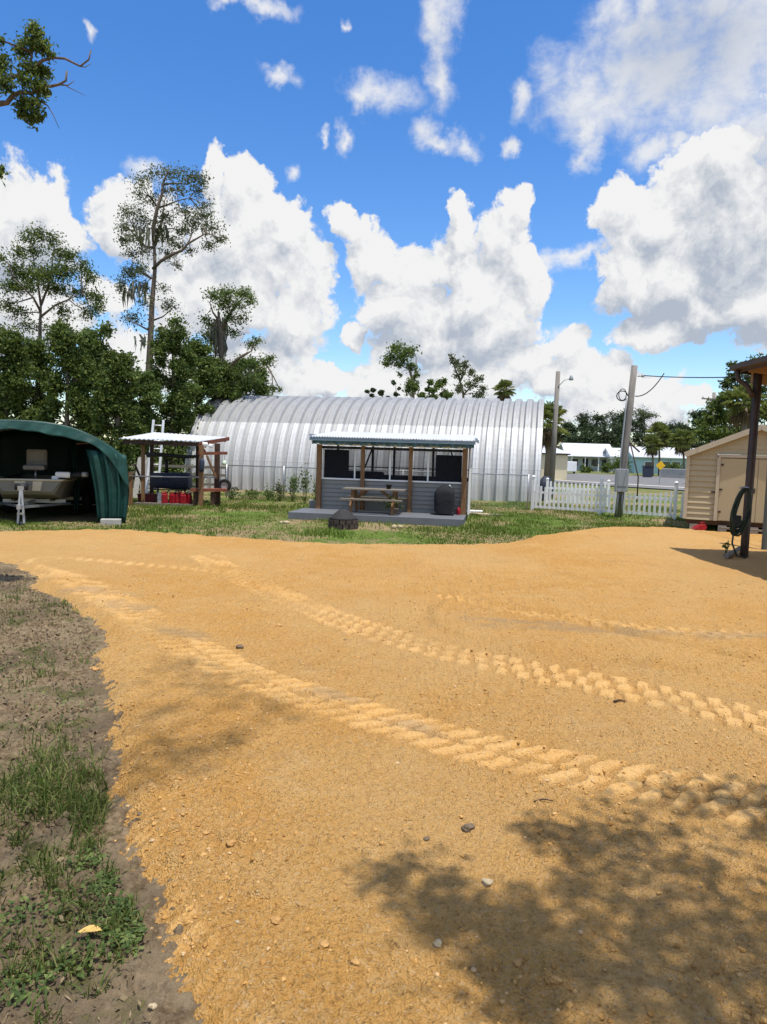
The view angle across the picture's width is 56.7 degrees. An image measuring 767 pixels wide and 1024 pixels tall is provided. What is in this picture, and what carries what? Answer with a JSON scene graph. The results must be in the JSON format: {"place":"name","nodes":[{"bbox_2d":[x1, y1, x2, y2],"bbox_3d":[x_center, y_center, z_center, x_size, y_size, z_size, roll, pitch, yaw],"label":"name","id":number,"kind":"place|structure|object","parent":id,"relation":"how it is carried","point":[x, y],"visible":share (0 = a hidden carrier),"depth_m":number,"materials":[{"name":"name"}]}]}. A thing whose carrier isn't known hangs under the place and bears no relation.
{"place":"outdoors","nodes":[
{"label":"outdoors","id":0,"kind":"place"},
{"bbox_2d":[0,569,156,1023],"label":"foreground grass","id":1,"kind":"structure","parent":0,"point":[44,784],"depth_m":3.73,"materials":[{"name":"plant"}]},
{"bbox_2d":[0,490,761,544],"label":"lawn grass","id":2,"kind":"structure","parent":0,"point":[176,510],"depth_m":20.12,"materials":[{"name":"plant"}]},
{"bbox_2d":[0,449,762,1023],"bbox_3d":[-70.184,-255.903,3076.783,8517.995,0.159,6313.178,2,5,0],"label":"ground","id":3,"kind":"structure","parent":0,"point":[148,969],"depth_m":4.45,"materials":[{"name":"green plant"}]},
{"bbox_2d":[0,322,43,429],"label":"evergreen tree","id":4,"kind":"object","parent":3,"relation":"on","point":[16,366],"visible":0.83,"depth_m":30.34,"materials":[{"name":"green plant"}]},
{"bbox_2d":[2,331,65,423],"bbox_3d":[-16.147,-4.572,32.715,4.072,7.377,2.637,2,5,0],"label":"evergreen tree","id":5,"kind":"object","parent":3,"relation":"on","point":[43,358],"visible":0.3,"depth_m":32.41,"materials":[{"name":"green plant"}]},
{"bbox_2d":[0,18,91,186],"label":"overhanging oak","id":6,"kind":"object","parent":3,"relation":"on","point":[36,70],"visible":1,"depth_m":8.58,"materials":[{"name":"green plant"}]},
{"bbox_2d":[0,483,91,525],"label":"boat trailer","id":7,"kind":"object","parent":3,"relation":"on","point":[8,505],"visible":0.84,"depth_m":18.42,"materials":[{"name":"grey metal"}]},
{"bbox_2d":[0,449,89,497],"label":"jon boat","id":8,"kind":"object","parent":7,"relation":"on","point":[59,484],"visible":0.99,"depth_m":18.15,"materials":[{"name":"beige paint"}]},
{"bbox_2d":[0,221,109,395],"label":"airy tree","id":9,"kind":"object","parent":3,"relation":"on","point":[33,271],"visible":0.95,"depth_m":40.00,"materials":[{"name":"green plant"}]},
{"bbox_2d":[0,419,128,522],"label":"boat shelter","id":10,"kind":"object","parent":3,"relation":"on","point":[103,464],"visible":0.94,"depth_m":18.19,"materials":[{"name":"green fabric"}]},
{"bbox_2d":[32,316,101,434],"bbox_3d":[-13.249,-4.464,29.825,3.614,7.440,2.195,2,5,0],"label":"evergreen tree","id":11,"kind":"object","parent":3,"relation":"on","point":[64,339],"visible":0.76,"depth_m":29.45,"materials":[{"name":"green plant"}]},
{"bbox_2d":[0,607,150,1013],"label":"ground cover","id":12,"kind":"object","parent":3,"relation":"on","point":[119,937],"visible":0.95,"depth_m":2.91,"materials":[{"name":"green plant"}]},
{"bbox_2d":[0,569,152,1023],"bbox_3d":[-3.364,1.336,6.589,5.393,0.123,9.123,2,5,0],"label":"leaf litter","id":13,"kind":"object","parent":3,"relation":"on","point":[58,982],"visible":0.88,"depth_m":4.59,"materials":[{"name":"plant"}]},
{"bbox_2d":[78,925,101,932],"bbox_3d":[-1.177,1.677,2.843,0.090,0.022,0.045,2,5,0],"label":"fallen leaf","id":14,"kind":"object","parent":3,"relation":"on","point":[92,928],"visible":1,"depth_m":2.85,"materials":[{"name":"plant"}]},
{"bbox_2d":[70,320,132,468],"bbox_3d":[-13.177,-4.819,32.714,3.718,7.901,2.477,2,5,0],"label":"leafy tree","id":15,"kind":"object","parent":3,"relation":"on","point":[94,345],"visible":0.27,"depth_m":32.17,"materials":[{"name":"green plant"}]},
{"bbox_2d":[100,518,120,524],"bbox_3d":[-6.830,0.251,17.797,0.480,0.160,0.220,0,5,-14],"label":"concrete block","id":16,"kind":"object","parent":3,"relation":"on","point":[107,521],"depth_m":17.69,"materials":[{"name":"concrete"}]},
{"bbox_2d":[85,347,148,469],"bbox_3d":[-10.971,-3.640,28.845,2.722,6.025,1.802,3,5,10],"label":"evergreen tree","id":17,"kind":"object","parent":3,"relation":"on","point":[117,372],"visible":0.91,"depth_m":28.54,"materials":[{"name":"green plant"}]},
{"bbox_2d":[133,457,140,497],"bbox_3d":[-9.377,-1.308,27.108,0.203,1.539,0.479,3,5,11],"label":"board","id":18,"kind":"object","parent":3,"relation":"on","point":[136,486],"visible":0.64,"depth_m":27.06,"materials":[{"name":"wood"}]},
{"bbox_2d":[122,366,165,480],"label":"leafy tree","id":19,"kind":"object","parent":3,"relation":"on","point":[150,397],"visible":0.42,"depth_m":33.51,"materials":[{"name":"green plant"}]},
{"bbox_2d":[145,455,149,492],"bbox_3d":[-9.051,-1.367,27.253,0.191,1.670,0.586,-1,5,-30],"label":"board","id":20,"kind":"object","parent":3,"relation":"on","point":[146,462],"depth_m":27.28,"materials":[{"name":"wood"}]},
{"bbox_2d":[145,420,164,492],"bbox_3d":[-8.729,-2.029,27.147,0.519,3.008,0.870,2,5,0],"label":"ladder","id":21,"kind":"object","parent":3,"relation":"on","point":[160,458],"visible":0.51,"depth_m":27.11,"materials":[{"name":"metal"}]},
{"bbox_2d":[107,160,230,371],"bbox_3d":[-10.950,-9.445,36.180,6.132,16.376,2.867,2,5,0],"label":"tall tree","id":22,"kind":"object","parent":3,"relation":"on","point":[156,233],"visible":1,"depth_m":35.90,"materials":[{"name":"green plant"}]},
{"bbox_2d":[133,311,207,486],"bbox_3d":[-10.456,-5.296,34.914,4.092,8.890,2.667,2,5,0],"label":"leafy tree","id":23,"kind":"object","parent":3,"relation":"on","point":[179,396],"visible":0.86,"depth_m":34.45,"materials":[{"name":"green plant"}]},
{"bbox_2d":[150,459,192,495],"bbox_3d":[-7.469,-1.073,25.035,1.322,1.550,0.720,2,5,0],"label":"covered smoker","id":24,"kind":"object","parent":3,"relation":"on","point":[176,484],"visible":0.88,"depth_m":24.76,"materials":[{"name":"black plastic"}]},
{"bbox_2d":[119,432,229,506],"bbox_3d":[-7.096,-1.550,25.086,3.464,2.532,3.029,2,5,0],"label":"lean to","id":25,"kind":"object","parent":3,"relation":"on","point":[171,438],"visible":0.93,"depth_m":24.04,"materials":[{"name":"wood"}]},
{"bbox_2d":[137,493,156,501],"bbox_3d":[-8.133,-0.487,24.464,0.600,0.288,0.440,2,5,0],"label":"storage tub","id":26,"kind":"object","parent":25,"relation":"on","point":[150,497],"visible":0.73,"depth_m":24.27,"materials":[{"name":"red plastic"}]},
{"bbox_2d":[161,490,169,502],"bbox_3d":[-7.377,-0.516,24.014,0.294,0.465,0.160,0,5,-17],"label":"fuel can","id":27,"kind":"object","parent":25,"relation":"on","point":[164,497],"visible":1,"depth_m":23.95,"materials":[{"name":"red plastic"}]},
{"bbox_2d":[180,491,187,503],"bbox_3d":[-6.743,-0.486,24.009,0.293,0.443,0.160,2,5,0],"label":"fuel can","id":28,"kind":"object","parent":25,"relation":"on","point":[183,497],"visible":0.98,"depth_m":23.94,"materials":[{"name":"red plastic"}]},
{"bbox_2d":[128,464,228,494],"bbox_3d":[-9.063,-1.394,30.192,5.000,1.240,0.158,2,5,0],"label":"rail fence","id":29,"kind":"object","parent":3,"relation":"on","point":[189,467],"visible":0.26,"depth_m":30.09,"materials":[{"name":"brown wood"}]},
{"bbox_2d":[161,334,227,472],"bbox_3d":[-9.591,-5.101,36.605,4.179,8.076,2.348,1,5,-13],"label":"leafy tree","id":30,"kind":"object","parent":3,"relation":"on","point":[208,370],"visible":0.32,"depth_m":36.32,"materials":[{"name":"green plant"}]},
{"bbox_2d":[190,488,226,506],"bbox_3d":[-5.940,-0.492,24.157,1.205,0.627,0.500,0,5,-14],"label":"work bench","id":31,"kind":"object","parent":3,"relation":"on","point":[212,491],"visible":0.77,"depth_m":23.99,"materials":[{"name":"wood"}]},
{"bbox_2d":[218,479,230,490],"bbox_3d":[-5.451,-0.912,24.372,0.450,0.445,0.130,2,5,0],"label":"tyre","id":32,"kind":"object","parent":31,"relation":"on","point":[224,483],"visible":0.84,"depth_m":24.32,"materials":[{"name":"black rubber"}]},
{"bbox_2d":[205,353,245,401],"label":"evergreen tree","id":33,"kind":"object","parent":3,"relation":"on","point":[231,393],"visible":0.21,"depth_m":37.22,"materials":[{"name":"green plant"}]},
{"bbox_2d":[226,487,240,498],"bbox_3d":[-5.792,-0.727,27.602,0.762,0.583,0.721,2,5,0],"label":"weed clump","id":34,"kind":"object","parent":3,"relation":"on","point":[232,493],"visible":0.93,"depth_m":27.52,"materials":[{"name":"green plant"}]},
{"bbox_2d":[194,283,284,398],"bbox_3d":[-7.769,-6.669,37.581,5.217,10.802,3.197,2,5,0],"label":"mossy tree","id":35,"kind":"object","parent":3,"relation":"on","point":[217,335],"visible":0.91,"depth_m":37.29,"materials":[{"name":"green plant"}]},
{"bbox_2d":[242,486,261,499],"bbox_3d":[-5.200,-0.742,28.081,0.838,0.573,0.955,2,5,0],"label":"weed clump","id":36,"kind":"object","parent":3,"relation":"on","point":[250,493],"visible":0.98,"depth_m":28.02,"materials":[{"name":"green plant"}]},
{"bbox_2d":[230,353,275,395],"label":"leafy tree","id":37,"kind":"object","parent":3,"relation":"on","point":[265,391],"visible":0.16,"depth_m":40.19,"materials":[{"name":"green plant"}]},
{"bbox_2d":[260,483,275,499],"bbox_3d":[-4.464,-0.774,27.794,0.567,0.726,0.633,-2,6,-40],"label":"weed clump","id":38,"kind":"object","parent":3,"relation":"on","point":[266,491],"visible":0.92,"depth_m":27.78,"materials":[{"name":"green plant"}]},
{"bbox_2d":[270,479,287,500],"bbox_3d":[-4.029,-0.830,27.483,0.576,0.911,0.724,4,5,29],"label":"weed clump","id":39,"kind":"object","parent":3,"relation":"on","point":[280,491],"visible":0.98,"depth_m":27.48,"materials":[{"name":"green plant"}]},
{"bbox_2d":[285,466,302,500],"bbox_3d":[-3.467,-1.064,27.477,0.745,1.407,0.644,2,5,0],"label":"weed clump","id":40,"kind":"object","parent":3,"relation":"on","point":[293,480],"visible":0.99,"depth_m":27.48,"materials":[{"name":"green plant"}]},
{"bbox_2d":[297,463,311,503],"bbox_3d":[-2.909,-1.050,26.506,0.546,1.572,0.565,-3,7,-43],"label":"weed clump","id":41,"kind":"object","parent":3,"relation":"on","point":[305,485],"visible":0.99,"depth_m":26.49,"materials":[{"name":"green plant"}]},
{"bbox_2d":[328,507,357,529],"bbox_3d":[-1.049,0.153,18.602,0.787,0.555,0.787,2,5,0],"label":"fire pit","id":42,"kind":"object","parent":3,"relation":"on","point":[342,519],"visible":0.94,"depth_m":18.33,"materials":[{"name":"stone"}]},
{"bbox_2d":[184,395,543,502],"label":"arched metal building","id":43,"kind":"structure","parent":3,"relation":"on","point":[267,430],"depth_m":34.18,"materials":[{"name":"metal"}]},
{"bbox_2d":[226,464,529,509],"bbox_3d":[-0.445,-1.005,27.864,12.056,1.360,0.055,2,5,9],"label":"chain link fence","id":44,"kind":"object","parent":3,"relation":"on","point":[402,471],"visible":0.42,"depth_m":27.76,"materials":[{"name":"grey metal"}]},
{"bbox_2d":[288,431,478,526],"bbox_3d":[0.251,-1.218,22.529,5.330,2.726,4.738,2,5,9],"label":"screened porch","id":45,"kind":"object","parent":3,"relation":"on","point":[417,504],"visible":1,"depth_m":21.85,"materials":[{"name":"grey wood"}]},
{"bbox_2d":[349,470,383,479],"bbox_3d":[-0.677,-0.809,23.918,1.660,1.130,0.840,2,5,9],"label":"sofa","id":46,"kind":"object","parent":45,"relation":"on","point":[374,474],"visible":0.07,"depth_m":24.07,"materials":[{"name":"black leather"}]},
{"bbox_2d":[340,487,406,514],"bbox_3d":[-0.277,-0.329,21.260,1.850,0.741,1.460,2,5,8],"label":"picnic table","id":47,"kind":"object","parent":45,"relation":"on","point":[354,497],"visible":0.94,"depth_m":20.96,"materials":[{"name":"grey wood"}]},
{"bbox_2d":[381,492,404,514],"bbox_3d":[0.242,-0.256,20.940,0.715,0.656,0.535,-1,5,-25],"label":"potted shrub","id":48,"kind":"object","parent":45,"relation":"on","point":[395,509],"visible":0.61,"depth_m":20.90,"materials":[{"name":"green plant"}]},
{"bbox_2d":[434,485,454,515],"bbox_3d":[1.833,-0.372,21.323,0.611,0.917,0.517,2,5,9],"label":"covered grill","id":49,"kind":"object","parent":45,"relation":"on","point":[444,499],"visible":1,"depth_m":21.09,"materials":[{"name":"fabric"}]},
{"bbox_2d":[0,527,766,1023],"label":"dirt pad","id":50,"kind":"object","parent":3,"relation":"on","point":[408,903],"visible":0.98,"depth_m":4.39,"materials":[{"name":"sand"}]},
{"bbox_2d":[270,916,281,924],"bbox_3d":[-0.439,1.668,2.899,0.050,0.034,0.043,2,5,0],"label":"clod","id":51,"kind":"object","parent":50,"relation":"on","point":[276,920],"visible":1,"depth_m":2.89,"materials":[{"name":"soil"}]},
{"bbox_2d":[318,939,329,948],"bbox_3d":[-0.230,1.675,2.748,0.042,0.022,0.036,-2,6,-35],"label":"clod","id":52,"kind":"object","parent":50,"relation":"on","point":[324,943],"visible":1,"depth_m":2.74,"materials":[{"name":"soil"}]},
{"bbox_2d":[461,823,474,832],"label":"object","id":53,"kind":"object","parent":50,"relation":"on","point":[468,827],"visible":1,"depth_m":3.64,"materials":[{"name":"stone"}]},
{"bbox_2d":[481,878,493,886],"bbox_3d":[0.471,1.668,3.198,0.054,0.037,0.044,0,5,-22],"label":"stone","id":54,"kind":"object","parent":50,"relation":"on","point":[486,882],"visible":1,"depth_m":3.19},
{"bbox_2d":[549,975,562,984],"bbox_3d":[0.629,1.707,2.589,0.048,0.028,0.027,2,5,0],"label":"clod","id":55,"kind":"object","parent":50,"relation":"on","point":[556,980],"visible":1,"depth_m":2.58,"materials":[{"name":"soil"}]},
{"bbox_2d":[692,522,706,529],"bbox_3d":[8.900,0.393,20.025,0.330,0.232,0.260,2,5,0],"label":"red scoop","id":56,"kind":"object","parent":50,"relation":"on","point":[700,526],"visible":1,"depth_m":19.90,"materials":[{"name":"plastic"}]},
{"bbox_2d":[723,546,739,558],"bbox_3d":[7.224,0.824,14.693,0.138,0.158,1.262,5,6,38],"label":"pipe offcut","id":57,"kind":"object","parent":50,"relation":"on","point":[727,555],"visible":0.85,"depth_m":14.40,"materials":[{"name":"grey plastic"}]},
{"bbox_2d":[379,339,422,398],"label":"slender tree","id":58,"kind":"object","parent":3,"relation":"on","point":[412,387],"visible":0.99,"depth_m":62.90,"materials":[{"name":"green plant"}]},
{"bbox_2d":[51,563,766,1023],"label":"loose pebbles","id":59,"kind":"object","parent":3,"relation":"on","point":[543,995],"visible":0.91,"depth_m":3.90,"materials":[{"name":"stone"}]},
{"bbox_2d":[416,379,439,398],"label":"bushy tree","id":60,"kind":"object","parent":3,"relation":"on","point":[428,388],"visible":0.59,"depth_m":65.04,"materials":[{"name":"green plant"}]},
{"bbox_2d":[433,376,454,399],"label":"bushy tree","id":61,"kind":"object","parent":3,"relation":"on","point":[444,393],"visible":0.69,"depth_m":71.01,"materials":[{"name":"green plant"}]},
{"bbox_2d":[448,352,488,399],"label":"thin tree","id":62,"kind":"object","parent":3,"relation":"on","point":[465,367],"visible":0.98,"depth_m":56.98,"materials":[{"name":"green plant"}]},
{"bbox_2d":[491,379,515,400],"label":"palm tree","id":63,"kind":"object","parent":3,"relation":"on","point":[501,386],"visible":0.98,"depth_m":68.80,"materials":[{"name":"green plant"}]},
{"bbox_2d":[539,476,553,500],"bbox_3d":[7.582,-1.021,33.022,0.765,1.306,0.801,2,5,0],"label":"dark barrel","id":64,"kind":"object","parent":3,"relation":"on","point":[543,481],"visible":0.38,"depth_m":32.77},
{"bbox_2d":[541,447,570,479],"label":"garage","id":65,"kind":"structure","parent":3,"relation":"on","point":[561,463],"depth_m":62.28,"materials":[{"name":"beige paint"}]},
{"bbox_2d":[542,400,570,475],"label":"palm tree","id":66,"kind":"object","parent":3,"relation":"on","point":[547,425],"visible":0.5,"depth_m":51.24,"materials":[{"name":"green plant"}]},
{"bbox_2d":[549,371,572,498],"bbox_3d":[8.659,-3.684,34.722,0.949,6.303,0.285,3,5,12],"label":"street lamp","id":67,"kind":"object","parent":3,"relation":"on","point":[554,435],"visible":0.94,"depth_m":34.67,"materials":[{"name":"grey wood"}]},
{"bbox_2d":[558,420,582,448],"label":"tree","id":68,"kind":"object","parent":3,"relation":"on","point":[568,425],"visible":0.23,"depth_m":155.20,"materials":[{"name":"green plant"}]},
{"bbox_2d":[567,461,576,473],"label":"white trailer","id":69,"kind":"object","parent":3,"relation":"on","point":[572,466],"visible":0.5,"depth_m":90.48,"materials":[{"name":"metal"}]},
{"bbox_2d":[546,478,609,506],"bbox_3d":[8.279,-0.849,30.314,2.662,1.160,0.130,2,5,9],"label":"picket fence","id":70,"kind":"object","parent":3,"relation":"on","point":[571,488],"visible":0.67,"depth_m":30.30,"materials":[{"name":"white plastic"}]},
{"bbox_2d":[561,426,599,443],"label":"tree","id":71,"kind":"object","parent":3,"relation":"on","point":[587,437],"visible":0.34,"depth_m":138.97,"materials":[{"name":"green plant"}]},
{"bbox_2d":[574,409,595,433],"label":"tree","id":72,"kind":"object","parent":3,"relation":"on","point":[581,419],"visible":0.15,"depth_m":163.07,"materials":[{"name":"green plant"}]},
{"bbox_2d":[579,464,593,472],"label":"shrub","id":73,"kind":"object","parent":3,"relation":"on","point":[587,469],"visible":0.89,"depth_m":103.47,"materials":[{"name":"green plant"}]},
{"bbox_2d":[580,411,611,443],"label":"tree","id":74,"kind":"object","parent":3,"relation":"on","point":[596,418],"visible":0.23,"depth_m":151.47,"materials":[{"name":"green plant"}]},
{"bbox_2d":[531,475,678,519],"bbox_3d":[7.894,-0.574,25.782,5.180,1.340,0.130,4,5,29],"label":"picket fence","id":75,"kind":"object","parent":3,"relation":"on","point":[582,494],"visible":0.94,"depth_m":25.73,"materials":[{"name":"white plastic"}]},
{"bbox_2d":[585,420,631,447],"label":"tree","id":76,"kind":"object","parent":3,"relation":"on","point":[614,439],"visible":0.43,"depth_m":142.49,"materials":[{"name":"green plant"}]},
{"bbox_2d":[599,456,619,473],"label":"shrub","id":77,"kind":"object","parent":3,"relation":"on","point":[610,466],"visible":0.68,"depth_m":103.71,"materials":[{"name":"green plant"}]},
{"bbox_2d":[603,448,629,471],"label":"house","id":78,"kind":"structure","parent":3,"relation":"on","point":[611,453],"depth_m":117.17,"materials":[{"name":"white metal"}]},
{"bbox_2d":[602,408,635,446],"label":"tree","id":79,"kind":"object","parent":3,"relation":"on","point":[613,418],"visible":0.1,"depth_m":165.53,"materials":[{"name":"green plant"}]},
{"bbox_2d":[608,450,636,472],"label":"shrub","id":80,"kind":"object","parent":3,"relation":"on","point":[618,464],"visible":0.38,"depth_m":101.53,"materials":[{"name":"green plant"}]},
{"bbox_2d":[614,365,643,517],"bbox_3d":[8.484,-2.394,24.778,0.876,5.390,0.491,-1,5,-25],"label":"utility pole","id":81,"kind":"object","parent":3,"relation":"on","point":[621,480],"visible":0.98,"depth_m":24.69,"materials":[{"name":"grey wood"}]},
{"bbox_2d":[617,472,627,485],"bbox_3d":[8.286,-1.141,24.619,0.320,0.500,0.012,2,5,0],"label":"box door","id":82,"kind":"structure","parent":81,"relation":"in","point":[622,476],"depth_m":24.61,"materials":[{"name":"metal"}]},
{"bbox_2d":[644,375,750,377],"bbox_3d":[9.347,-3.779,19.285,0.030,1.013,10.736,1,5,-4],"label":"service cable","id":83,"kind":"object","parent":81,"relation":"attached to","point":[696,377],"visible":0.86,"depth_m":20.93,"materials":[{"name":"rubber"}]},
{"bbox_2d":[615,411,646,447],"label":"tree","id":84,"kind":"object","parent":3,"relation":"on","point":[638,436],"visible":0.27,"depth_m":154.12,"materials":[{"name":"green plant"}]},
{"bbox_2d":[630,443,639,501],"bbox_3d":[11.901,-1.867,33.933,0.630,3.003,0.063,2,5,0],"label":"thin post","id":85,"kind":"object","parent":3,"relation":"on","point":[632,445],"visible":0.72,"depth_m":33.88,"materials":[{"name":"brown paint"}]},
{"bbox_2d":[629,405,660,446],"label":"tree","id":86,"kind":"object","parent":3,"relation":"on","point":[644,416],"visible":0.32,"depth_m":156.31,"materials":[{"name":"green plant"}]},
{"bbox_2d":[641,434,665,475],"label":"palm tree","id":87,"kind":"object","parent":3,"relation":"on","point":[652,451],"visible":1,"depth_m":92.09,"materials":[{"name":"green plant"}]},
{"bbox_2d":[644,421,670,475],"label":"palm tree","id":88,"kind":"object","parent":3,"relation":"on","point":[661,428],"visible":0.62,"depth_m":94.81,"materials":[{"name":"green plant"}]},
{"bbox_2d":[660,468,685,477],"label":"garden wall","id":89,"kind":"structure","parent":3,"relation":"on","point":[672,473],"depth_m":83.81,"materials":[{"name":"concrete"}]},
{"bbox_2d":[665,459,685,468],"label":"shrub","id":90,"kind":"object","parent":3,"relation":"on","point":[672,466],"visible":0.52,"depth_m":99.52,"materials":[{"name":"green plant"}]},
{"bbox_2d":[668,428,698,468],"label":"palm tree","id":91,"kind":"object","parent":3,"relation":"on","point":[682,445],"visible":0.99,"depth_m":90.97,"materials":[{"name":"green plant"}]},
{"bbox_2d":[666,426,704,447],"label":"tree","id":92,"kind":"object","parent":3,"relation":"on","point":[696,445],"visible":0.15,"depth_m":136.91,"materials":[{"name":"green plant"}]},
{"bbox_2d":[674,410,702,441],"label":"tree","id":93,"kind":"object","parent":3,"relation":"on","point":[686,425],"visible":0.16,"depth_m":152.34,"materials":[{"name":"green plant"}]},
{"bbox_2d":[691,400,714,439],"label":"tree","id":94,"kind":"object","parent":3,"relation":"on","point":[698,414],"visible":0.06,"depth_m":147.78,"materials":[{"name":"green plant"}]},
{"bbox_2d":[683,424,766,533],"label":"garden shed","id":95,"kind":"structure","parent":3,"relation":"on","point":[714,481],"depth_m":20.08,"materials":[{"name":"beige plastic"}]},
{"bbox_2d":[717,458,758,521],"bbox_3d":[9.935,-0.616,19.945,0.965,1.760,0.077,4,5,24],"label":"door","id":96,"kind":"structure","parent":95,"relation":"in","point":[732,471],"depth_m":19.98,"materials":[{"name":"brown paint"}]},
{"bbox_2d":[755,459,766,522],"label":"door","id":97,"kind":"structure","parent":95,"relation":"in","point":[762,471],"depth_m":19.70,"materials":[{"name":"brown paint"}]},
{"bbox_2d":[686,352,766,443],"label":"oak tree","id":98,"kind":"object","parent":3,"relation":"on","point":[703,431],"visible":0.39,"depth_m":43.35,"materials":[{"name":"green plant"}]},
{"bbox_2d":[719,384,766,430],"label":"palm tree","id":99,"kind":"object","parent":3,"relation":"on","point":[738,412],"visible":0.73,"depth_m":39.42,"materials":[{"name":"green plant"}]},
{"bbox_2d":[729,356,766,556],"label":"carport","id":100,"kind":"object","parent":3,"relation":"on","point":[756,369],"visible":0.91,"depth_m":14.36,"materials":[{"name":"brown paint"}]},
{"bbox_2d":[729,486,751,558],"bbox_3d":[7.152,0.209,14.239,0.455,1.457,0.204,0,5,-14],"label":"garden hose","id":101,"kind":"object","parent":100,"relation":"hanging from","point":[735,522],"visible":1,"depth_m":14.18,"materials":[{"name":"black plastic"}]},
{"bbox_2d":[0,0,766,445],"label":"sky","id":102,"kind":"structure","parent":0,"point":[526,191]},
{"bbox_2d":[559,443,611,470],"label":"house","id":103,"kind":"structure","parent":0,"point":[593,456],"depth_m":120.53,"materials":[{"name":"metal"}]},
{"bbox_2d":[555,473,684,489],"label":"road","id":104,"kind":"structure","parent":0,"point":[653,480],"depth_m":67.89,"materials":[{"name":"asphalt"}]},
{"bbox_2d":[642,466,653,476],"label":"rubbish bin","id":105,"kind":"object","parent":104,"relation":"on","point":[647,471],"visible":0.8,"depth_m":82.43,"materials":[{"name":"blue plastic"}]},
{"bbox_2d":[555,480,684,487],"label":"pavement","id":106,"kind":"structure","parent":0,"point":[614,483],"depth_m":56.46,"materials":[{"name":"concrete"}]},
{"bbox_2d":[628,446,735,473],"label":"house","id":107,"kind":"structure","parent":0,"point":[666,455],"depth_m":111.53,"materials":[{"name":"metal"}]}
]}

